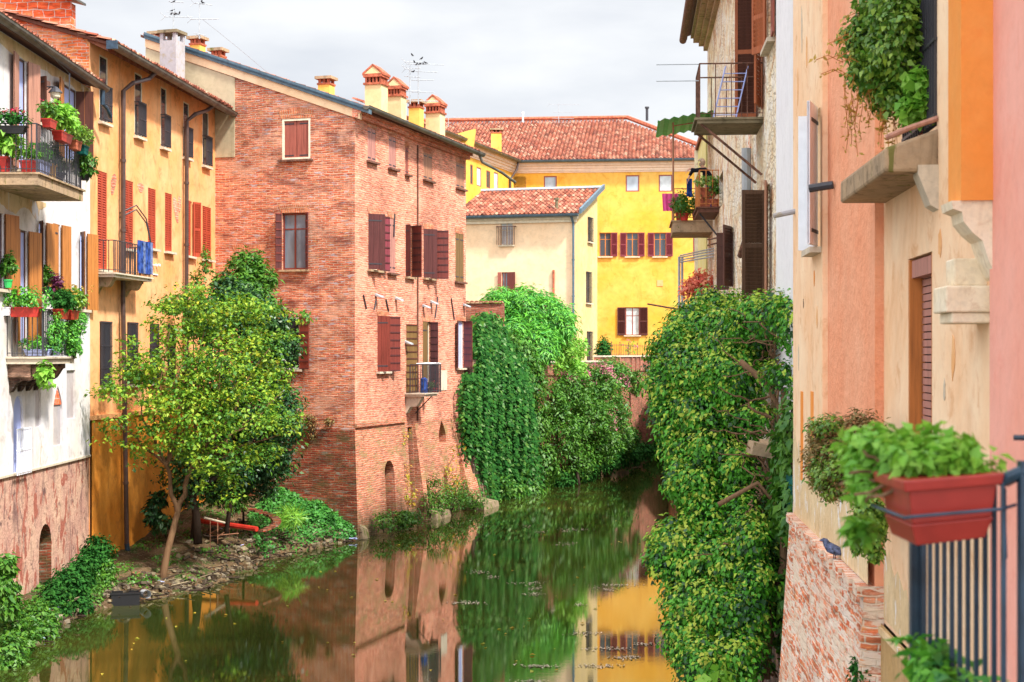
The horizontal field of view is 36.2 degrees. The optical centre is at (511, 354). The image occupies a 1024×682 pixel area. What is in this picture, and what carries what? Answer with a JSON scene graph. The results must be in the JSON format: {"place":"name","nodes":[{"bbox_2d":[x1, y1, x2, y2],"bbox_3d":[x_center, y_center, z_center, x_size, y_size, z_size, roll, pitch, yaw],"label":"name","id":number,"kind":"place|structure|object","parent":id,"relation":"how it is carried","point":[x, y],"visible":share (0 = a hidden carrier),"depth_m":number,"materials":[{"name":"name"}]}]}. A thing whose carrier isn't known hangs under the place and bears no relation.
{"place":"outdoors","nodes":[
{"label":"outdoors","id":0,"kind":"place"},
{"bbox_2d":[0,495,350,669],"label":"bank","id":1,"kind":"structure","parent":0,"point":[141,559],"depth_m":43.88,"materials":[{"name":"soil"}]},
{"bbox_2d":[0,550,27,623],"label":"bush","id":2,"kind":"object","parent":1,"relation":"on","point":[10,601],"visible":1,"depth_m":30.82,"materials":[{"name":"green plant"}]},
{"bbox_2d":[0,595,63,670],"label":"bush","id":3,"kind":"object","parent":1,"relation":"on","point":[38,617],"visible":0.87,"depth_m":31.56,"materials":[{"name":"green plant"}]},
{"bbox_2d":[36,552,100,617],"bbox_3d":[-10.249,5.553,36.479,1.241,1.661,3.200,0,0,0],"label":"bush","id":4,"kind":"object","parent":1,"relation":"on","point":[74,580],"visible":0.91,"depth_m":36.18,"materials":[{"name":"green plant"}]},
{"bbox_2d":[74,533,119,573],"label":"bush","id":5,"kind":"object","parent":1,"relation":"on","point":[99,549],"visible":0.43,"depth_m":39.27,"materials":[{"name":"green plant"}]},
{"bbox_2d":[86,556,122,605],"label":"bush","id":6,"kind":"object","parent":1,"relation":"on","point":[106,575],"visible":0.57,"depth_m":38.42,"materials":[{"name":"green plant"}]},
{"bbox_2d":[110,590,140,605],"bbox_3d":[-9.283,5.895,37.629,0.720,0.410,0.440,0,0,-14],"label":"crate","id":7,"kind":"object","parent":1,"relation":"on","point":[130,597],"visible":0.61,"depth_m":37.45,"materials":[{"name":"black plastic"}]},
{"bbox_2d":[31,494,257,617],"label":"weeds","id":8,"kind":"object","parent":1,"relation":"on","point":[152,558],"visible":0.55,"depth_m":42.45,"materials":[{"name":"green plant"}]},
{"bbox_2d":[140,490,172,537],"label":"magnolia shrub","id":9,"kind":"object","parent":1,"relation":"on","point":[155,516],"visible":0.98,"depth_m":44.27,"materials":[{"name":"green plant"}]},
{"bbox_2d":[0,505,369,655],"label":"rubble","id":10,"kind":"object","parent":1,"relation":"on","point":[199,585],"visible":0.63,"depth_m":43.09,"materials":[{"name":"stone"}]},
{"bbox_2d":[153,251,224,538],"bbox_3d":[-9.305,1.147,45.468,1.368,8.522,4.027,0,0,5],"label":"young tree","id":11,"kind":"object","parent":1,"relation":"on","point":[205,269],"visible":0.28,"depth_m":46.76,"materials":[{"name":"green plant"}]},
{"bbox_2d":[84,281,316,577],"bbox_3d":[-8.214,2.026,41.957,5.700,8.130,4.520,0,0,0],"label":"tree","id":12,"kind":"object","parent":1,"relation":"on","point":[146,375],"visible":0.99,"depth_m":41.36,"materials":[{"name":"green plant"}]},
{"bbox_2d":[201,481,252,530],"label":"bamboo shrub","id":13,"kind":"object","parent":1,"relation":"on","point":[242,506],"visible":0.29,"depth_m":45.71,"materials":[{"name":"green plant"}]},
{"bbox_2d":[150,268,309,543],"bbox_3d":[-8.044,1.381,45.584,4.404,7.900,4.231,0,0,0],"label":"evergreen tree","id":14,"kind":"object","parent":1,"relation":"on","point":[266,475],"visible":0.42,"depth_m":45.36,"materials":[{"name":"green plant"}]},
{"bbox_2d":[221,244,284,532],"bbox_3d":[-7.887,0.881,46.793,2.047,8.486,3.940,0,0,0],"label":"tree","id":15,"kind":"object","parent":1,"relation":"on","point":[247,265],"visible":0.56,"depth_m":47.67,"materials":[{"name":"green plant"}]},
{"bbox_2d":[269,500,311,535],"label":"grass tuft","id":16,"kind":"object","parent":1,"relation":"on","point":[289,520],"visible":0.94,"depth_m":47.31,"materials":[{"name":"green plant"}]},
{"bbox_2d":[247,487,356,557],"bbox_3d":[-6.643,5.172,48.916,3.334,1.803,6.476,0,0,0],"label":"ground cover","id":17,"kind":"object","parent":1,"relation":"on","point":[316,510],"visible":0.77,"depth_m":49.75,"materials":[{"name":"green plant"}]},
{"bbox_2d":[0,453,754,681],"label":"water","id":18,"kind":"structure","parent":0,"point":[408,634],"depth_m":36.31,"materials":[{"name":"green liquid"}]},
{"bbox_2d":[451,524,658,681],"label":"floating scum","id":19,"kind":"object","parent":18,"relation":"on","point":[630,656],"visible":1,"depth_m":32.44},
{"bbox_2d":[72,0,706,148],"label":"sky","id":20,"kind":"structure","parent":0,"point":[500,58],"materials":[{"name":"white"}]},
{"bbox_3d":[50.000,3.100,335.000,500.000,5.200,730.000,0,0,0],"label":"ground","id":21,"kind":"structure","parent":0,"visible":0},
{"bbox_2d":[0,10,112,597],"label":"plastered house","id":22,"kind":"structure","parent":21,"relation":"on","point":[45,455],"depth_m":36.30,"materials":[{"name":"white paint"}]},
{"bbox_2d":[0,214,18,292],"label":"window","id":23,"kind":"structure","parent":22,"relation":"in","point":[11,222],"depth_m":34.35,"materials":[{"name":"brown wood"}]},
{"bbox_2d":[0,248,19,287],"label":"potted plant","id":24,"kind":"object","parent":22,"relation":"on","point":[8,264],"visible":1,"depth_m":34.00,"materials":[{"name":"green plant"}]},
{"bbox_2d":[0,130,28,171],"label":"planter","id":25,"kind":"object","parent":22,"relation":"on","point":[7,146],"visible":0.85,"depth_m":32.89,"materials":[{"name":"red plastic"}]},
{"bbox_2d":[0,107,33,133],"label":"planter","id":26,"kind":"object","parent":22,"relation":"on","point":[15,118],"visible":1,"depth_m":32.72,"materials":[{"name":"black plastic"}]},
{"bbox_2d":[13,396,31,475],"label":"window","id":27,"kind":"structure","parent":22,"relation":"in","point":[18,449],"depth_m":35.20,"materials":[{"name":"white paint"}]},
{"bbox_2d":[3,285,49,316],"bbox_3d":[-10.635,-1.172,34.326,1.062,0.703,0.749,0,0,0],"label":"planter","id":28,"kind":"object","parent":22,"relation":"on","point":[27,309],"visible":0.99,"depth_m":34.26,"materials":[{"name":"red plastic"}]},
{"bbox_2d":[13,51,40,171],"bbox_3d":[-11.047,-5.385,35.371,0.270,2.593,1.818,0,0,0],"label":"window","id":29,"kind":"structure","parent":22,"relation":"in","point":[33,70],"depth_m":35.74,"materials":[{"name":"brown wood"}]},
{"bbox_2d":[16,228,41,347],"bbox_3d":[-11.045,-1.486,35.550,0.274,2.658,1.630,0,0,0],"label":"window","id":30,"kind":"structure","parent":22,"relation":"in","point":[34,238],"depth_m":35.89,"materials":[{"name":"brown wood"}]},
{"bbox_2d":[33,359,56,390],"bbox_3d":[-10.220,0.458,34.296,0.486,0.733,0.556,0,0,0],"label":"nasturtium","id":31,"kind":"object","parent":22,"relation":"hanging from","point":[43,375],"visible":1,"depth_m":34.24,"materials":[{"name":"green plant"}]},
{"bbox_2d":[39,220,54,297],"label":"window","id":32,"kind":"structure","parent":22,"relation":"in","point":[50,228],"depth_m":37.34,"materials":[{"name":"brown wood"}]},
{"bbox_2d":[36,99,64,129],"bbox_3d":[-9.868,-5.139,33.383,0.506,0.638,0.717,0,0,0],"label":"planter","id":33,"kind":"object","parent":22,"relation":"on","point":[50,123],"visible":1,"depth_m":33.31,"materials":[{"name":"red plastic"}]},
{"bbox_2d":[53,389,60,445],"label":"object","id":34,"kind":"structure","parent":22,"relation":"in","point":[56,410],"depth_m":38.37,"materials":[{"name":"grey paint"}]},
{"bbox_2d":[45,289,78,318],"bbox_3d":[-10.144,-1.142,35.231,0.661,0.684,1.105,0,0,0],"label":"planter","id":35,"kind":"object","parent":22,"relation":"on","point":[64,301],"visible":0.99,"depth_m":35.15,"materials":[{"name":"red plastic"}]},
{"bbox_2d":[53,223,70,288],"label":"window","id":36,"kind":"structure","parent":22,"relation":"in","point":[65,230],"depth_m":38.61,"materials":[{"name":"brown wood"}]},
{"bbox_2d":[46,98,82,143],"bbox_3d":[-9.886,-5.139,34.347,0.848,0.958,1.357,0,0,0],"label":"planter","id":37,"kind":"object","parent":22,"relation":"attached to","point":[69,122],"visible":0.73,"depth_m":34.23,"materials":[{"name":"red plastic"}]},
{"bbox_2d":[46,311,89,358],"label":"trailing plant","id":38,"kind":"object","parent":22,"relation":"on","point":[59,334],"visible":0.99,"depth_m":36.13,"materials":[{"name":"green plant"}]},
{"bbox_2d":[45,283,93,319],"bbox_3d":[-10.203,-1.222,36.107,0.958,0.868,1.153,0,0,-42],"label":"planter","id":39,"kind":"object","parent":22,"relation":"on","point":[81,299],"visible":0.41,"depth_m":36.04,"materials":[{"name":"red plastic"}]},
{"bbox_2d":[59,76,93,162],"bbox_3d":[-10.948,-5.740,38.966,0.527,1.945,2.269,0,0,0],"label":"window","id":40,"kind":"structure","parent":22,"relation":"in","point":[84,99],"depth_m":39.98,"materials":[{"name":"brown wood"}]},
{"bbox_2d":[73,151,99,182],"bbox_3d":[-9.950,-4.420,36.460,0.739,0.859,0.703,0,0,0],"label":"hanging pot","id":41,"kind":"object","parent":22,"relation":"hanging from","point":[86,163],"visible":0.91,"depth_m":36.32,"materials":[{"name":"black plastic"}]},
{"bbox_2d":[80,231,97,312],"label":"window","id":42,"kind":"structure","parent":22,"relation":"in","point":[92,239],"depth_m":40.95,"materials":[{"name":"brown wood"}]},
{"bbox_2d":[0,0,237,553],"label":"orange house","id":43,"kind":"structure","parent":21,"relation":"on","point":[153,182],"depth_m":44.31,"materials":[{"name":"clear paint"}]},
{"bbox_2d":[98,54,112,127],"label":"window","id":44,"kind":"structure","parent":43,"relation":"in","point":[103,117],"depth_m":42.27,"materials":[{"name":"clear glass"}]},
{"bbox_2d":[98,171,112,271],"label":"window","id":45,"kind":"structure","parent":43,"relation":"in","point":[102,177],"depth_m":42.24,"materials":[{"name":"red paint"}]},
{"bbox_2d":[98,321,112,388],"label":"window","id":46,"kind":"structure","parent":43,"relation":"in","point":[105,326],"depth_m":42.29,"materials":[{"name":"grey wood"}]},
{"bbox_2d":[125,180,136,252],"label":"window","id":47,"kind":"structure","parent":43,"relation":"in","point":[129,185],"depth_m":44.33,"materials":[{"name":"red paint"}]},
{"bbox_2d":[133,72,146,141],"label":"window","id":48,"kind":"structure","parent":43,"relation":"in","point":[140,107],"depth_m":45.02,"materials":[{"name":"grey glass"}]},
{"bbox_2d":[137,240,152,274],"bbox_3d":[-10.217,-2.700,43.720,0.060,0.900,1.200,0,0,6],"label":"cloth","id":49,"kind":"object","parent":43,"relation":"hanging from","point":[144,257],"visible":1,"depth_m":43.61,"materials":[{"name":"fabric"}]},
{"bbox_2d":[148,188,160,251],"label":"window","id":50,"kind":"structure","parent":43,"relation":"in","point":[151,192],"depth_m":46.20,"materials":[{"name":"red paint"}]},
{"bbox_2d":[160,87,171,151],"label":"window","id":51,"kind":"structure","parent":43,"relation":"in","point":[165,119],"depth_m":47.27,"materials":[{"name":"grey glass"}]},
{"bbox_2d":[164,193,176,254],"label":"window","id":52,"kind":"structure","parent":43,"relation":"in","point":[168,197],"depth_m":47.76,"materials":[{"name":"red paint"}]},
{"bbox_2d":[189,201,200,258],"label":"window","id":53,"kind":"structure","parent":43,"relation":"in","point":[196,205],"depth_m":50.11,"materials":[{"name":"red paint"}]},
{"bbox_2d":[202,113,212,169],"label":"window","id":54,"kind":"structure","parent":43,"relation":"in","point":[207,141],"depth_m":51.44,"materials":[{"name":"grey glass"}]},
{"bbox_2d":[202,206,215,262],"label":"window","id":55,"kind":"structure","parent":43,"relation":"in","point":[206,212],"depth_m":51.64,"materials":[{"name":"red paint"}]},
{"bbox_2d":[141,29,515,538],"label":"brick house","id":56,"kind":"structure","parent":21,"relation":"on","point":[347,216],"depth_m":52.32,"materials":[{"name":"brick"}]},
{"bbox_2d":[275,212,308,271],"bbox_3d":[-7.208,-3.700,51.689,1.195,1.938,0.335,0,0,16],"label":"window","id":57,"kind":"structure","parent":56,"relation":"in","point":[295,225],"depth_m":51.77,"materials":[{"name":"red wood"}]},
{"bbox_2d":[278,118,312,161],"bbox_3d":[-7.120,-7.071,51.674,1.223,1.417,0.230,0,0,17],"label":"window","id":58,"kind":"structure","parent":56,"relation":"in","point":[295,132],"depth_m":51.72,"materials":[{"name":"wood"}]},
{"bbox_2d":[285,317,308,370],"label":"window","id":59,"kind":"structure","parent":56,"relation":"in","point":[302,364],"depth_m":51.54,"materials":[{"name":"brown wood"}]},
{"bbox_2d":[367,214,389,272],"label":"window","id":60,"kind":"structure","parent":56,"relation":"in","point":[378,224],"depth_m":52.31,"materials":[{"name":"red wood"}]},
{"bbox_2d":[376,316,400,373],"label":"window","id":61,"kind":"structure","parent":56,"relation":"in","point":[388,327],"depth_m":53.15,"materials":[{"name":"red paint"}]},
{"bbox_2d":[370,508,423,534],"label":"bush","id":62,"kind":"object","parent":56,"relation":"attached to","point":[408,518],"depth_m":53.12,"materials":[{"name":"green plant"}]},
{"bbox_2d":[406,324,416,392],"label":"window","id":63,"kind":"structure","parent":56,"relation":"in","point":[411,329],"depth_m":56.11,"materials":[{"name":"brown wood"}]},
{"bbox_2d":[405,224,421,279],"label":"window","id":64,"kind":"structure","parent":56,"relation":"in","point":[416,230],"depth_m":56.26,"materials":[{"name":"wood"}]},
{"bbox_2d":[423,322,437,387],"bbox_3d":[-3.068,0.102,57.890,0.411,2.618,0.939,0,0,17],"label":"balcony door","id":65,"kind":"structure","parent":56,"relation":"in","point":[433,325],"depth_m":58.24,"materials":[{"name":"brown wood"}]},
{"bbox_2d":[423,229,448,280],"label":"window","id":66,"kind":"structure","parent":56,"relation":"in","point":[436,242],"depth_m":57.83,"materials":[{"name":"wood"}]},
{"bbox_2d":[416,472,488,519],"bbox_3d":[-2.302,5.214,58.328,1.405,1.797,5.019,0,0,22],"label":"bush","id":67,"kind":"object","parent":56,"relation":"attached to","point":[459,494],"depth_m":58.25,"materials":[{"name":"green plant"}]},
{"bbox_2d":[455,233,467,283],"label":"window","id":68,"kind":"structure","parent":56,"relation":"in","point":[459,238],"depth_m":61.34,"materials":[{"name":"wood"}]},
{"bbox_2d":[456,321,471,369],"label":"window","id":69,"kind":"structure","parent":56,"relation":"in","point":[467,324],"depth_m":61.74,"materials":[{"name":"white paint"}]},
{"bbox_2d":[464,300,504,497],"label":"garden wall","id":70,"kind":"structure","parent":21,"relation":"on","point":[497,307],"depth_m":65.91,"materials":[{"name":"brick"}]},
{"bbox_2d":[455,311,544,500],"bbox_3d":[-0.680,2.358,64.704,2.240,8.347,9.504,0,0,23],"label":"hanging creeper","id":71,"kind":"object","parent":70,"relation":"hanging from","point":[496,418],"visible":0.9,"depth_m":63.74,"materials":[{"name":"green plant"}]},
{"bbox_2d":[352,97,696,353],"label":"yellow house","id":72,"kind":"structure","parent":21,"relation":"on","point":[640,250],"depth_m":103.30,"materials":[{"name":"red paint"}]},
{"bbox_2d":[598,232,616,257],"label":"window","id":73,"kind":"structure","parent":72,"relation":"in","point":[607,241],"depth_m":103.48,"materials":[{"name":"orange wood"}]},
{"bbox_2d":[620,232,644,257],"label":"window","id":74,"kind":"structure","parent":72,"relation":"in","point":[632,245],"depth_m":103.23,"materials":[{"name":"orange wood"}]},
{"bbox_2d":[617,307,647,335],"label":"window","id":75,"kind":"structure","parent":72,"relation":"in","point":[631,321],"depth_m":103.23,"materials":[{"name":"red wood"}]},
{"bbox_2d":[648,232,672,257],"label":"window","id":76,"kind":"structure","parent":72,"relation":"in","point":[660,245],"depth_m":103.05,"materials":[{"name":"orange wood"}]},
{"bbox_2d":[479,281,582,371],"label":"oleander","id":77,"kind":"object","parent":21,"relation":"on","point":[531,318],"visible":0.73,"depth_m":70.31,"materials":[{"name":"green plant"}]},
{"bbox_2d":[466,184,604,360],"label":"cream house","id":78,"kind":"structure","parent":21,"relation":"on","point":[546,237],"depth_m":86.15,"materials":[{"name":"paint"}]},
{"bbox_2d":[550,325,590,382],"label":"tree","id":79,"kind":"object","parent":21,"relation":"on","point":[578,352],"visible":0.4,"depth_m":72.84,"materials":[{"name":"green plant"}]},
{"bbox_2d":[540,356,638,484],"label":"elder shrub","id":80,"kind":"object","parent":21,"relation":"on","point":[605,427],"visible":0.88,"depth_m":73.29,"materials":[{"name":"green plant"}]},
{"bbox_2d":[522,355,663,488],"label":"retaining wall","id":81,"kind":"structure","parent":21,"relation":"on","point":[636,362],"depth_m":86.73,"materials":[{"name":"brick"}]},
{"bbox_2d":[509,340,564,498],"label":"wall ivy","id":82,"kind":"object","parent":81,"relation":"attached to","point":[549,470],"depth_m":68.50,"materials":[{"name":"green plant"}]},
{"bbox_2d":[551,424,662,486],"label":"bramble","id":83,"kind":"object","parent":81,"relation":"attached to","point":[637,456],"visible":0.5,"depth_m":78.82,"materials":[{"name":"green plant"}]},
{"bbox_2d":[611,362,649,421],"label":"wall ivy","id":84,"kind":"object","parent":81,"relation":"attached to","point":[633,379],"depth_m":83.11,"materials":[{"name":"green plant"}]},
{"bbox_2d":[694,135,706,294],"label":"lime house","id":85,"kind":"structure","parent":21,"relation":"on","point":[700,151],"depth_m":51.05,"materials":[{"name":"paint"}]},
{"bbox_2d":[695,664,737,681],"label":"leaf shoot","id":86,"kind":"object","parent":21,"relation":"on","point":[716,676],"visible":1,"depth_m":13.98,"materials":[{"name":"green plant"}]},
{"bbox_2d":[656,0,777,681],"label":"stone house","id":87,"kind":"structure","parent":21,"relation":"on","point":[738,222],"depth_m":28.85,"materials":[{"name":"beige paint"}]},
{"bbox_2d":[668,188,694,220],"bbox_3d":[4.848,-4.244,44.243,0.902,0.927,0.927,0,0,0],"label":"hanging pot","id":88,"kind":"object","parent":87,"relation":"hanging from","point":[682,205],"visible":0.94,"depth_m":44.16,"materials":[{"name":"red plastic"}]},
{"bbox_2d":[656,110,712,219],"bbox_3d":[4.979,-5.310,45.460,1.553,3.020,3.400,0,0,4],"label":"awning","id":89,"kind":"object","parent":87,"relation":"on","point":[673,126],"visible":0.78,"depth_m":44.65,"materials":[{"name":"green fabric"}]},
{"bbox_2d":[677,267,712,425],"bbox_3d":[5.163,-0.217,44.033,1.080,4.441,1.115,0,0,22],"label":"red creeper","id":90,"kind":"object","parent":87,"relation":"attached to","point":[692,283],"visible":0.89,"depth_m":43.86,"materials":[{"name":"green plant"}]},
{"bbox_2d":[678,248,713,309],"bbox_3d":[5.191,-0.735,45.095,0.349,4.469,3.286,0,0,-9],"label":"pergola","id":91,"kind":"object","parent":87,"relation":"attached to","point":[681,261],"visible":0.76,"depth_m":45.68,"materials":[{"name":"grey metal"}]},
{"bbox_2d":[716,224,732,289],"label":"window","id":92,"kind":"structure","parent":87,"relation":"in","point":[724,241],"depth_m":35.29,"materials":[{"name":"brown wood"}]},
{"bbox_2d":[735,0,762,116],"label":"balcony door","id":93,"kind":"structure","parent":87,"relation":"in","point":[743,8],"depth_m":28.84,"materials":[{"name":"brown wood"}]},
{"bbox_2d":[742,180,769,303],"bbox_3d":[4.235,-1.848,26.376,0.530,1.992,1.691,0,0,0],"label":"window","id":94,"kind":"structure","parent":87,"relation":"in","point":[754,202],"depth_m":27.07,"materials":[{"name":"brown wood"}]},
{"bbox_2d":[746,439,778,458],"bbox_3d":[3.691,1.373,22.571,0.586,0.308,0.371,0,0,-6],"label":"stone ledge","id":95,"kind":"object","parent":87,"relation":"attached to","point":[758,448],"visible":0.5,"depth_m":22.38,"materials":[{"name":"beige stone"}]},
{"bbox_2d":[752,0,774,56],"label":"window","id":96,"kind":"structure","parent":87,"relation":"in","point":[762,44],"depth_m":26.34,"materials":[{"name":"brown wood"}]},
{"bbox_2d":[776,0,792,681],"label":"grey house","id":97,"kind":"structure","parent":21,"relation":"on","point":[784,138],"depth_m":22.99,"materials":[{"name":"paint"}]},
{"bbox_2d":[635,284,792,681],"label":"ivy thicket","id":98,"kind":"object","parent":97,"relation":"attached to","point":[711,353],"visible":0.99,"depth_m":23.41,"materials":[{"name":"green plant"}]},
{"bbox_2d":[759,383,792,672],"bbox_3d":[3.889,2.495,22.399,0.666,4.207,3.311,0,0,4],"label":"wall ivy","id":99,"kind":"object","parent":97,"relation":"attached to","point":[780,470],"depth_m":21.69,"materials":[{"name":"green plant"}]},
{"bbox_2d":[773,0,992,681],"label":"peach house","id":100,"kind":"structure","parent":21,"relation":"on","point":[892,255],"depth_m":14.17,"materials":[{"name":"paint"}]},
{"bbox_2d":[798,101,820,256],"bbox_3d":[3.491,-1.994,18.060,0.294,1.666,1.259,0,0,6],"label":"window","id":101,"kind":"structure","parent":100,"relation":"in","point":[808,246],"depth_m":17.84,"materials":[{"name":"wood"}]},
{"bbox_2d":[797,407,890,506],"bbox_3d":[2.873,0.877,13.565,0.783,0.838,0.995,0,0,0],"label":"heather bush","id":102,"kind":"object","parent":100,"relation":"attached to","point":[821,470],"visible":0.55,"depth_m":13.46,"materials":[{"name":"green plant"}]},
{"bbox_2d":[808,0,924,156],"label":"hanging plant","id":103,"kind":"object","parent":100,"relation":"hanging from","point":[882,40],"visible":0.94,"depth_m":12.53,"materials":[{"name":"green plant"}]},
{"bbox_2d":[847,498,890,565],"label":"trailing plant","id":104,"kind":"object","parent":100,"relation":"on","point":[876,555],"visible":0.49,"depth_m":12.53,"materials":[{"name":"green plant"}]},
{"bbox_2d":[892,64,935,132],"bbox_3d":[3.173,-2.008,12.253,0.383,0.547,0.528,0,0,0],"label":"geranium","id":105,"kind":"object","parent":100,"relation":"on","point":[911,107],"visible":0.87,"depth_m":12.15,"materials":[{"name":"green plant"}]},
{"bbox_2d":[901,0,936,141],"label":"balcony door","id":106,"kind":"structure","parent":100,"relation":"in","point":[928,49],"depth_m":11.98,"materials":[{"name":"paint"}]},
{"bbox_2d":[909,253,931,436],"bbox_3d":[3.391,0.256,12.482,0.276,2.086,1.032,0,0,4],"label":"window","id":107,"kind":"structure","parent":100,"relation":"in","point":[920,270],"depth_m":12.94,"materials":[{"name":"orange wood"}]},
{"bbox_2d":[909,435,1023,681],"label":"balcony railing","id":108,"kind":"object","parent":100,"relation":"attached to","point":[920,589],"visible":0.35,"depth_m":4.16,"materials":[{"name":"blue metal"}]},
{"bbox_2d":[825,419,1016,558],"bbox_3d":[1.033,0.374,4.199,0.327,0.404,0.796,0,0,-14],"label":"planter","id":109,"kind":"object","parent":108,"relation":"attached to","point":[931,488],"visible":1,"depth_m":3.91,"materials":[{"name":"red plastic"}]},
{"bbox_2d":[884,632,1009,681],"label":"fig sprig","id":110,"kind":"object","parent":108,"relation":"attached to","point":[931,664],"visible":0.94,"depth_m":4.34,"materials":[{"name":"green plant"}]},
{"bbox_2d":[990,0,1023,681],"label":"rose house","id":111,"kind":"structure","parent":21,"relation":"on","point":[1006,347],"depth_m":9.34,"materials":[{"name":"paint"}]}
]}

